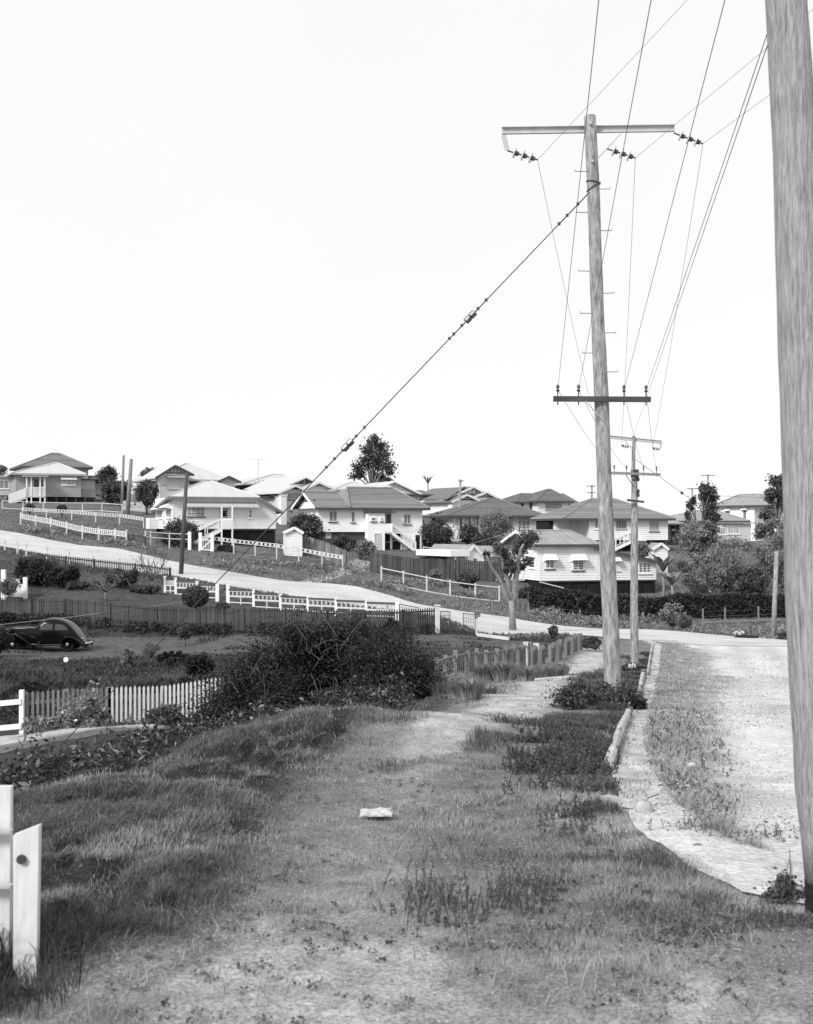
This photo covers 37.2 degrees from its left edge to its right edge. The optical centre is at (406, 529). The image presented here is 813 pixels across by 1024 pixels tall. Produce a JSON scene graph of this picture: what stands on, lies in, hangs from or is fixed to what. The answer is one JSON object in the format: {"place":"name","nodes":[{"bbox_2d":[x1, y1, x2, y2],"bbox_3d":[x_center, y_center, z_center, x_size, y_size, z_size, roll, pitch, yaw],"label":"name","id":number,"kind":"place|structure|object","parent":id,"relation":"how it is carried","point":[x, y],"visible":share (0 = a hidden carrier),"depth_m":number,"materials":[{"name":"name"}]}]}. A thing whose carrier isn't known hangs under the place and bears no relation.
{"place":"outdoors","nodes":[
{"label":"outdoors","id":0,"kind":"place"},
{"bbox_2d":[0,530,786,645],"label":"cross street","id":1,"kind":"structure","parent":0,"point":[489,624],"depth_m":86.09,"materials":[{"name":"asphalt"}]},
{"bbox_2d":[0,496,812,1023],"bbox_3d":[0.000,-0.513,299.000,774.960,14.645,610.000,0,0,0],"label":"ground","id":2,"kind":"structure","parent":0,"point":[458,724],"depth_m":8.28,"materials":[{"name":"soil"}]},
{"bbox_2d":[0,690,24,733],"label":"rail gate","id":3,"kind":"structure","parent":2,"relation":"on","point":[20,701],"depth_m":32.40,"materials":[{"name":"white paint"}]},
{"bbox_2d":[1,570,27,599],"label":"garden gate","id":4,"kind":"structure","parent":2,"relation":"on","point":[23,592],"depth_m":76.88,"materials":[{"name":"white paint"}]},
{"bbox_2d":[0,785,41,988],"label":"white gate","id":5,"kind":"structure","parent":2,"relation":"on","point":[20,856],"depth_m":5.75,"materials":[{"name":"paint"}]},
{"bbox_2d":[10,553,59,587],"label":"shrub","id":6,"kind":"object","parent":2,"relation":"on","point":[34,571],"visible":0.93,"depth_m":80.00,"materials":[{"name":"black plant"}]},
{"bbox_2d":[21,712,63,734],"bbox_3d":[-9.367,5.118,31.184,1.042,0.766,1.107,0,0,0],"label":"flowering shrub","id":7,"kind":"object","parent":2,"relation":"on","point":[45,722],"visible":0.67,"depth_m":30.98,"materials":[{"name":"grey plant"}]},
{"bbox_2d":[5,617,94,650],"bbox_3d":[-18.357,5.339,61.994,4.568,1.672,1.812,0,0,0],"label":"sedan car","id":8,"kind":"object","parent":2,"relation":"on","point":[65,634],"visible":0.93,"depth_m":61.30,"materials":[{"name":"black paint"}]},
{"bbox_2d":[0,453,101,502],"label":"verandah house","id":9,"kind":"structure","parent":2,"relation":"on","point":[55,477],"depth_m":146.56,"materials":[{"name":"wood"}]},
{"bbox_2d":[4,539,119,567],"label":"rail fence","id":10,"kind":"object","parent":2,"relation":"on","point":[46,547],"visible":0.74,"depth_m":88.95,"materials":[{"name":"white paint"}]},
{"bbox_2d":[47,564,81,586],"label":"shrub","id":11,"kind":"object","parent":2,"relation":"on","point":[63,575],"visible":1,"depth_m":79.70,"materials":[{"name":"black plant"}]},
{"bbox_2d":[25,686,108,727],"bbox_3d":[-9.248,5.082,33.078,2.356,1.522,0.187,0,0,-21],"label":"picket fence","id":12,"kind":"object","parent":2,"relation":"on","point":[53,700],"visible":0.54,"depth_m":32.85,"materials":[{"name":"wood"}]},
{"bbox_2d":[0,884,134,1018],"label":"grass","id":13,"kind":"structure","parent":2,"relation":"on","point":[55,918],"depth_m":5.75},
{"bbox_2d":[20,512,126,544],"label":"rail fence","id":14,"kind":"object","parent":2,"relation":"on","point":[45,520],"visible":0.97,"depth_m":104.12,"materials":[{"name":"white paint"}]},
{"bbox_2d":[47,678,112,731],"bbox_3d":[-8.423,4.644,31.517,1.844,1.689,2.035,0,0,0],"label":"flowering shrub","id":15,"kind":"object","parent":2,"relation":"on","point":[81,709],"visible":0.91,"depth_m":31.08,"materials":[{"name":"grey plant"}]},
{"bbox_2d":[22,507,143,527],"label":"rail fence","id":16,"kind":"object","parent":2,"relation":"on","point":[95,514],"visible":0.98,"depth_m":120.28,"materials":[{"name":"white paint"}]},
{"bbox_2d":[0,726,179,752],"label":"timber retaining edge","id":17,"kind":"object","parent":2,"relation":"on","point":[74,735],"visible":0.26,"depth_m":28.37,"materials":[{"name":"wood"}]},
{"bbox_2d":[37,553,170,578],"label":"picket fence","id":18,"kind":"object","parent":2,"relation":"on","point":[94,567],"visible":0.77,"depth_m":85.92,"materials":[{"name":"wood"}]},
{"bbox_2d":[0,672,218,717],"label":"yard undergrowth","id":19,"kind":"object","parent":2,"relation":"on","point":[38,685],"visible":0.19,"depth_m":43.47,"materials":[{"name":"grey plant"}]},
{"bbox_2d":[96,476,126,504],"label":"shrub","id":20,"kind":"object","parent":2,"relation":"on","point":[111,492],"visible":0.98,"depth_m":138.50,"materials":[{"name":"grey plant"}]},
{"bbox_2d":[103,566,140,587],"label":"shrub","id":21,"kind":"object","parent":2,"relation":"on","point":[132,575],"visible":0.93,"depth_m":81.25,"materials":[{"name":"grey plant"}]},
{"bbox_2d":[131,478,160,514],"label":"tree","id":22,"kind":"object","parent":2,"relation":"on","point":[146,495],"visible":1,"depth_m":129.47,"materials":[{"name":"grey plant"}]},
{"bbox_2d":[143,702,187,725],"bbox_3d":[-6.314,4.897,31.494,1.059,0.866,1.181,0,0,-43],"label":"flowering shrub","id":23,"kind":"object","parent":2,"relation":"on","point":[163,710],"visible":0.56,"depth_m":31.40,"materials":[{"name":"grey plant"}]},
{"bbox_2d":[108,677,223,722],"bbox_3d":[-6.366,5.008,34.508,4.322,1.716,0.238,0,0,-29],"label":"picket fence","id":24,"kind":"object","parent":2,"relation":"on","point":[163,695],"visible":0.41,"depth_m":33.95,"materials":[{"name":"wood"}]},
{"bbox_2d":[156,516,202,547],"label":"shrub","id":25,"kind":"object","parent":2,"relation":"on","point":[190,527],"visible":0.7,"depth_m":103.82,"materials":[{"name":"grey plant"}]},
{"bbox_2d":[179,473,187,573],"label":"distant pole","id":26,"kind":"object","parent":2,"relation":"on","point":[182,551],"visible":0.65,"depth_m":87.38,"materials":[{"name":"wood"}]},
{"bbox_2d":[132,463,241,505],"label":"gabled house","id":27,"kind":"structure","parent":2,"relation":"on","point":[168,480],"depth_m":138.14,"materials":[{"name":"metal"}]},
{"bbox_2d":[163,576,219,601],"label":"panel fence","id":28,"kind":"object","parent":2,"relation":"on","point":[170,582],"visible":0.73,"depth_m":80.93,"materials":[{"name":"white paint"}]},
{"bbox_2d":[181,585,209,610],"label":"clipped shrub","id":29,"kind":"object","parent":2,"relation":"on","point":[191,595],"visible":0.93,"depth_m":75.48,"materials":[{"name":"grey plant"}]},
{"bbox_2d":[179,651,215,679],"bbox_3d":[-8.151,5.359,46.934,1.509,1.354,1.282,0,0,0],"label":"shrub","id":30,"kind":"object","parent":2,"relation":"on","point":[205,664],"visible":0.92,"depth_m":46.77,"materials":[{"name":"black plant"}]},
{"bbox_2d":[0,668,418,792],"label":"gully undergrowth","id":31,"kind":"object","parent":2,"relation":"on","point":[60,760],"visible":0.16,"depth_m":17.79,"materials":[{"name":"grey plant"}]},
{"bbox_2d":[146,480,282,547],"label":"weatherboard house","id":32,"kind":"structure","parent":2,"relation":"on","point":[218,509],"depth_m":109.07,"materials":[{"name":"wood"}]},
{"bbox_2d":[0,598,434,632],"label":"picket fence","id":33,"kind":"object","parent":2,"relation":"on","point":[22,606],"visible":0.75,"depth_m":67.98,"materials":[{"name":"wood"}]},
{"bbox_2d":[1,611,435,637],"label":"fence foot weeds","id":34,"kind":"object","parent":2,"relation":"on","point":[221,629],"visible":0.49,"depth_m":67.84,"materials":[{"name":"grey plant"}]},
{"bbox_2d":[0,694,455,1009],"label":"long grass","id":35,"kind":"structure","parent":2,"relation":"on","point":[57,816],"depth_m":9.54,"materials":[{"name":"plant"}]},
{"bbox_2d":[235,474,287,489],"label":"verandah house","id":36,"kind":"structure","parent":2,"relation":"on","point":[246,483],"depth_m":163.01,"materials":[{"name":"metal"}]},
{"bbox_2d":[214,537,342,570],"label":"rail fence","id":37,"kind":"object","parent":2,"relation":"on","point":[321,553],"visible":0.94,"depth_m":102.42,"materials":[{"name":"white paint"}]},
{"bbox_2d":[0,553,563,724],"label":"yard grass","id":38,"kind":"structure","parent":2,"relation":"on","point":[113,682],"depth_m":52.11,"materials":[{"name":"plant"}]},
{"bbox_2d":[0,545,571,638],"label":"street edge grass","id":39,"kind":"structure","parent":2,"relation":"on","point":[544,634],"depth_m":80.52,"materials":[{"name":"plant"}]},
{"bbox_2d":[243,476,334,524],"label":"gabled bungalow","id":40,"kind":"object","parent":2,"relation":"on","point":[285,493],"visible":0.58,"depth_m":136.09,"materials":[{"name":"metal"}]},
{"bbox_2d":[282,527,303,556],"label":"outhouse","id":41,"kind":"structure","parent":2,"relation":"on","point":[292,536],"depth_m":104.08,"materials":[{"name":"wood"}]},
{"bbox_2d":[280,510,329,546],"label":"tree","id":42,"kind":"object","parent":2,"relation":"on","point":[308,525],"visible":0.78,"depth_m":116.13,"materials":[{"name":"grey plant"}]},
{"bbox_2d":[146,601,477,731],"bbox_3d":[-2.266,3.651,30.626,8.159,3.693,4.852,0,0,12],"label":"bramble bush","id":43,"kind":"object","parent":2,"relation":"on","point":[305,661],"visible":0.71,"depth_m":29.94,"materials":[{"name":"black plant"}]},
{"bbox_2d":[226,584,398,619],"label":"panel fence","id":44,"kind":"object","parent":2,"relation":"on","point":[307,599],"visible":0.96,"depth_m":75.10,"materials":[{"name":"white paint"}]},
{"bbox_2d":[302,536,346,568],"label":"paling fence","id":45,"kind":"object","parent":2,"relation":"on","point":[323,546],"visible":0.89,"depth_m":103.92,"materials":[{"name":"wood"}]},
{"bbox_2d":[291,486,430,550],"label":"tiled house","id":46,"kind":"structure","parent":2,"relation":"on","point":[378,516],"depth_m":126.52,"materials":[{"name":"wood"}]},
{"bbox_2d":[355,538,377,560],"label":"shrub","id":47,"kind":"object","parent":2,"relation":"on","point":[365,548],"visible":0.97,"depth_m":109.80,"materials":[{"name":"grey plant"}]},
{"bbox_2d":[347,433,398,484],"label":"gum tree","id":48,"kind":"object","parent":2,"relation":"on","point":[373,459],"visible":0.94,"depth_m":189.71,"materials":[{"name":"grey plant"}]},
{"bbox_2d":[0,507,786,639],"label":"hillside grass","id":49,"kind":"structure","parent":2,"relation":"on","point":[324,576],"depth_m":98.66,"materials":[{"name":"plant"}]},
{"bbox_2d":[360,480,433,500],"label":"gabled house","id":50,"kind":"structure","parent":2,"relation":"on","point":[418,495],"depth_m":160.23,"materials":[{"name":"metal"}]},
{"bbox_2d":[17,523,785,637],"bbox_3d":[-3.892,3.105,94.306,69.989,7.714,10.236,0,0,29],"label":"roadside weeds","id":51,"kind":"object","parent":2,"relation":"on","point":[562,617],"visible":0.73,"depth_m":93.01,"materials":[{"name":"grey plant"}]},
{"bbox_2d":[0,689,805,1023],"bbox_3d":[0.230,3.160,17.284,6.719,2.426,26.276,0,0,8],"label":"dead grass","id":52,"kind":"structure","parent":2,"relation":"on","point":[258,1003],"depth_m":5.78,"materials":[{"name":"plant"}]},
{"bbox_2d":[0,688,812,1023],"bbox_3d":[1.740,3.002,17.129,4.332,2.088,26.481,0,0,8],"label":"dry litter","id":53,"kind":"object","parent":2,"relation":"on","point":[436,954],"visible":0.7,"depth_m":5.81,"materials":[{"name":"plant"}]},
{"bbox_2d":[50,702,812,1023],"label":"broadleaf weeds","id":54,"kind":"object","parent":2,"relation":"on","point":[384,959],"visible":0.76,"depth_m":6.25,"materials":[{"name":"grey plant"}]},
{"bbox_2d":[55,650,812,940],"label":"herbs","id":55,"kind":"object","parent":2,"relation":"on","point":[616,712],"visible":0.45,"depth_m":9.14,"materials":[{"name":"grey plant"}]},
{"bbox_2d":[370,552,503,582],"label":"paling fence","id":56,"kind":"object","parent":2,"relation":"on","point":[412,565],"visible":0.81,"depth_m":98.81,"materials":[{"name":"wood"}]},
{"bbox_2d":[418,516,456,548],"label":"shrub","id":57,"kind":"object","parent":2,"relation":"on","point":[435,532],"visible":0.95,"depth_m":127.96,"materials":[{"name":"grey plant"}]},
{"bbox_2d":[369,849,506,932],"bbox_3d":[0.167,2.223,7.496,0.842,0.328,1.701,0,0,0],"label":"weed patch","id":58,"kind":"object","parent":2,"relation":"on","point":[450,896],"visible":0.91,"depth_m":7.18,"materials":[{"name":"grey plant"}]},
{"bbox_2d":[381,566,499,601],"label":"rail fence","id":59,"kind":"object","parent":2,"relation":"on","point":[450,581],"visible":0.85,"depth_m":91.54,"materials":[{"name":"white paint"}]},
{"bbox_2d":[420,486,502,514],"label":"gabled house","id":60,"kind":"structure","parent":2,"relation":"on","point":[440,499],"depth_m":157.05,"materials":[{"name":"white paint"}]},
{"bbox_2d":[416,544,506,568],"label":"garage","id":61,"kind":"structure","parent":2,"relation":"on","point":[454,552],"depth_m":110.29,"materials":[{"name":"metal"}]},
{"bbox_2d":[457,522,478,544],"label":"shrub","id":62,"kind":"object","parent":2,"relation":"on","point":[466,534],"visible":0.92,"depth_m":126.35,"materials":[{"name":"grey plant"}]},
{"bbox_2d":[449,675,496,699],"bbox_3d":[1.259,3.142,24.008,1.123,0.490,1.075,0,0,0],"label":"grass tussock","id":63,"kind":"object","parent":2,"relation":"on","point":[473,689],"depth_m":23.81,"materials":[{"name":"plant"}]},
{"bbox_2d":[423,498,542,540],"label":"hip roofed house","id":64,"kind":"structure","parent":2,"relation":"on","point":[466,514],"depth_m":136.03,"materials":[{"name":"tile"}]},
{"bbox_2d":[389,916,594,952],"bbox_3d":[0.475,2.223,6.572,1.148,0.140,0.943,0,0,0],"label":"weed patch","id":65,"kind":"object","parent":2,"relation":"on","point":[490,946],"visible":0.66,"depth_m":6.43,"materials":[{"name":"grey plant"}]},
{"bbox_2d":[475,506,517,545],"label":"tree","id":66,"kind":"object","parent":2,"relation":"on","point":[498,523],"visible":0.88,"depth_m":121.57,"materials":[{"name":"grey plant"}]},
{"bbox_2d":[483,661,523,680],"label":"grass tussock","id":67,"kind":"object","parent":2,"relation":"on","point":[504,671],"depth_m":35.72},
{"bbox_2d":[434,633,582,680],"bbox_3d":[5.038,5.162,50.416,0.543,1.944,22.550,0,0,21],"label":"fence","id":68,"kind":"object","parent":2,"relation":"on","point":[527,654],"visible":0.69,"depth_m":48.94,"materials":[{"name":"white paint"}]},
{"bbox_2d":[482,527,540,629],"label":"pollarded tree","id":69,"kind":"object","parent":2,"relation":"on","point":[518,550],"visible":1,"depth_m":73.88,"materials":[{"name":"grey plant"}]},
{"bbox_2d":[484,847,576,920],"bbox_3d":[0.786,2.204,7.594,0.588,0.332,1.228,0,0,6],"label":"weed patch","id":70,"kind":"object","parent":2,"relation":"on","point":[516,895],"visible":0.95,"depth_m":7.41,"materials":[{"name":"grey plant"}]},
{"bbox_2d":[503,489,577,513],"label":"two storey house","id":71,"kind":"structure","parent":2,"relation":"on","point":[545,501],"depth_m":161.48,"materials":[{"name":"tile"}]},
{"bbox_2d":[500,714,622,796],"bbox_3d":[1.836,2.615,14.427,1.489,0.509,5.934,0,0,10],"label":"weed patch","id":72,"kind":"object","parent":2,"relation":"on","point":[569,760],"visible":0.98,"depth_m":13.53,"materials":[{"name":"grey plant"}]},
{"bbox_2d":[536,793,610,835],"bbox_3d":[1.441,2.445,10.435,0.736,0.225,1.691,0,0,0],"label":"weed patch","id":73,"kind":"object","parent":2,"relation":"on","point":[583,810],"visible":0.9,"depth_m":10.41,"materials":[{"name":"grey plant"}]},
{"bbox_2d":[500,530,655,594],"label":"weatherboard cottage","id":74,"kind":"structure","parent":2,"relation":"on","point":[569,559],"depth_m":97.04,"materials":[{"name":"wood"}]},
{"bbox_2d":[538,673,648,709],"bbox_3d":[3.529,3.090,22.544,1.662,0.837,2.057,0,0,39],"label":"shrub","id":75,"kind":"object","parent":2,"relation":"on","point":[570,696],"visible":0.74,"depth_m":22.31,"materials":[{"name":"grey plant"}]},
{"bbox_2d":[501,114,702,691],"bbox_3d":[4.370,-2.661,26.956,4.484,13.161,0.501,0,0,0],"label":"power pole","id":76,"kind":"object","parent":2,"relation":"on","point":[601,398],"visible":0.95,"depth_m":26.87,"materials":[{"name":"grey wood"}]},
{"bbox_2d":[53,192,589,752],"bbox_3d":[-2.002,-1.128,26.724,12.150,12.731,0.150,0,0,-1],"label":"guy wire","id":77,"kind":"object","parent":76,"relation":"attached to","point":[467,320],"visible":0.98,"depth_m":26.72,"materials":[{"name":"metal"}]},
{"bbox_2d":[530,498,675,550],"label":"tiled house","id":78,"kind":"structure","parent":2,"relation":"on","point":[581,517],"depth_m":125.61,"materials":[{"name":"wood"}]},
{"bbox_2d":[605,709,631,768],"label":"kerb","id":79,"kind":"structure","parent":2,"relation":"on","point":[618,736],"depth_m":15.33,"materials":[{"name":"concrete"}]},
{"bbox_2d":[601,795,636,810],"bbox_3d":[1.917,2.472,10.922,0.090,0.134,0.425,0,0,-26],"label":"kerb fragment","id":80,"kind":"object","parent":2,"relation":"on","point":[628,802],"visible":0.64,"depth_m":10.84,"materials":[{"name":"concrete"}]},
{"bbox_2d":[610,435,661,663],"bbox_3d":[9.547,1.111,51.655,2.868,10.362,1.130,0,0,0],"label":"power pole","id":81,"kind":"object","parent":2,"relation":"on","point":[634,473],"visible":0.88,"depth_m":51.86,"materials":[{"name":"grey wood"}]},
{"bbox_2d":[615,642,662,808],"bbox_3d":[8.069,4.324,39.458,1.239,3.771,59.092,0,0,11],"label":"gutter","id":82,"kind":"object","parent":2,"relation":"on","point":[653,789],"visible":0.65,"depth_m":14.21,"materials":[{"name":"concrete"}]},
{"bbox_2d":[620,675,672,804],"bbox_3d":[6.132,4.228,30.330,0.594,3.555,39.901,0,0,12],"label":"gutter silt","id":83,"kind":"object","parent":82,"relation":"on","point":[649,697],"visible":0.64,"depth_m":16.19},
{"bbox_2d":[618,654,659,798],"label":"gutter weeds","id":84,"kind":"object","parent":83,"relation":"on","point":[636,743],"visible":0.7,"depth_m":15.39,"materials":[{"name":"grey plant"}]},
{"bbox_2d":[526,586,785,618],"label":"hedge","id":85,"kind":"object","parent":2,"relation":"on","point":[567,597],"visible":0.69,"depth_m":87.32,"materials":[{"name":"black plant"}]},
{"bbox_2d":[645,543,669,572],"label":"outhouse","id":86,"kind":"structure","parent":2,"relation":"on","point":[660,550],"depth_m":109.11,"materials":[{"name":"white paint"}]},
{"bbox_2d":[671,517,710,579],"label":"feathery tree","id":87,"kind":"object","parent":2,"relation":"on","point":[692,540],"visible":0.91,"depth_m":103.54,"materials":[{"name":"grey plant"}]},
{"bbox_2d":[672,551,715,594],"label":"dark tree","id":88,"kind":"object","parent":2,"relation":"on","point":[694,574],"visible":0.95,"depth_m":94.36,"materials":[{"name":"grey plant"}]},
{"bbox_2d":[608,907,784,966],"bbox_3d":[1.530,2.177,6.484,0.890,0.175,1.326,0,0,0],"label":"weed patch","id":89,"kind":"object","parent":2,"relation":"on","point":[695,944],"visible":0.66,"depth_m":6.39,"materials":[{"name":"grey plant"}]},
{"bbox_2d":[694,480,722,546],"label":"gum tree","id":90,"kind":"object","parent":2,"relation":"on","point":[709,503],"visible":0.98,"depth_m":137.73,"materials":[{"name":"grey plant"}]},
{"bbox_2d":[696,520,720,566],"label":"pale tree","id":91,"kind":"object","parent":2,"relation":"on","point":[710,530],"visible":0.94,"depth_m":102.90,"materials":[{"name":"grey plant"}]},
{"bbox_2d":[668,510,754,541],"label":"verandah house","id":92,"kind":"structure","parent":2,"relation":"on","point":[731,524],"depth_m":147.81,"materials":[{"name":"wood"}]},
{"bbox_2d":[697,533,758,593],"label":"feathery tree","id":93,"kind":"object","parent":2,"relation":"on","point":[722,557],"visible":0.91,"depth_m":95.33,"materials":[{"name":"grey plant"}]},
{"bbox_2d":[727,558,772,594],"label":"dark tree","id":94,"kind":"object","parent":2,"relation":"on","point":[751,579],"visible":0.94,"depth_m":92.91,"materials":[{"name":"grey plant"}]},
{"bbox_2d":[747,514,783,591],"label":"feathery tree","id":95,"kind":"object","parent":2,"relation":"on","point":[776,543],"visible":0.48,"depth_m":99.86,"materials":[{"name":"grey plant"}]},
{"bbox_2d":[751,517,781,571],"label":"pale tree","id":96,"kind":"object","parent":2,"relation":"on","point":[764,529],"visible":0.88,"depth_m":111.80,"materials":[{"name":"grey plant"}]},
{"bbox_2d":[758,473,782,550],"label":"gum tree","id":97,"kind":"object","parent":2,"relation":"on","point":[772,494],"visible":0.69,"depth_m":121.73,"materials":[{"name":"grey plant"}]},
{"bbox_2d":[771,552,779,638],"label":"stub pole","id":98,"kind":"object","parent":2,"relation":"on","point":[774,600],"visible":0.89,"depth_m":73.88,"materials":[{"name":"grey wood"}]},
{"bbox_2d":[753,849,804,905],"bbox_3d":[2.301,2.181,7.288,0.417,0.500,0.298,0,0,-38],"label":"shrub","id":99,"kind":"object","parent":2,"relation":"on","point":[786,890],"visible":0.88,"depth_m":7.28,"materials":[{"name":"grey plant"}]},
{"bbox_2d":[765,0,812,914],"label":"power pole","id":100,"kind":"object","parent":2,"relation":"on","point":[790,69],"visible":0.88,"depth_m":6.90,"materials":[{"name":"grey wood"}]},
{"bbox_2d":[0,0,812,514],"label":"sky","id":101,"kind":"structure","parent":0,"point":[232,232],"materials":[{"name":"white"}]},
{"bbox_2d":[612,638,804,902],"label":"road","id":102,"kind":"structure","parent":0,"point":[750,866],"depth_m":13.23,"materials":[{"name":"asphalt"}]},
{"bbox_2d":[648,707,739,820],"bbox_3d":[3.662,2.831,15.980,1.139,0.992,12.515,0,0,13],"label":"weed patch","id":103,"kind":"object","parent":102,"relation":"on","point":[685,760],"visible":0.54,"depth_m":13.84,"materials":[{"name":"grey plant"}]},
{"bbox_2d":[641,639,800,852],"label":"gutter grass","id":104,"kind":"structure","parent":102,"relation":"on","point":[670,698],"depth_m":16.49,"materials":[{"name":"plant"}]},
{"bbox_2d":[647,810,799,844],"bbox_3d":[2.507,2.347,9.488,0.868,0.216,1.313,0,0,-44],"label":"weed patch","id":105,"kind":"object","parent":102,"relation":"on","point":[701,824],"visible":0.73,"depth_m":9.42,"materials":[{"name":"grey plant"}]},
{"bbox_2d":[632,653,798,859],"bbox_3d":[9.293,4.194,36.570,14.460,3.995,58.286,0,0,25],"label":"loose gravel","id":106,"kind":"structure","parent":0,"point":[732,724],"depth_m":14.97,"materials":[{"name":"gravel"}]},
{"bbox_2d":[717,493,782,540],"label":"two storey house","id":107,"kind":"structure","parent":0,"point":[749,502],"depth_m":161.49,"materials":[{"name":"wood"}]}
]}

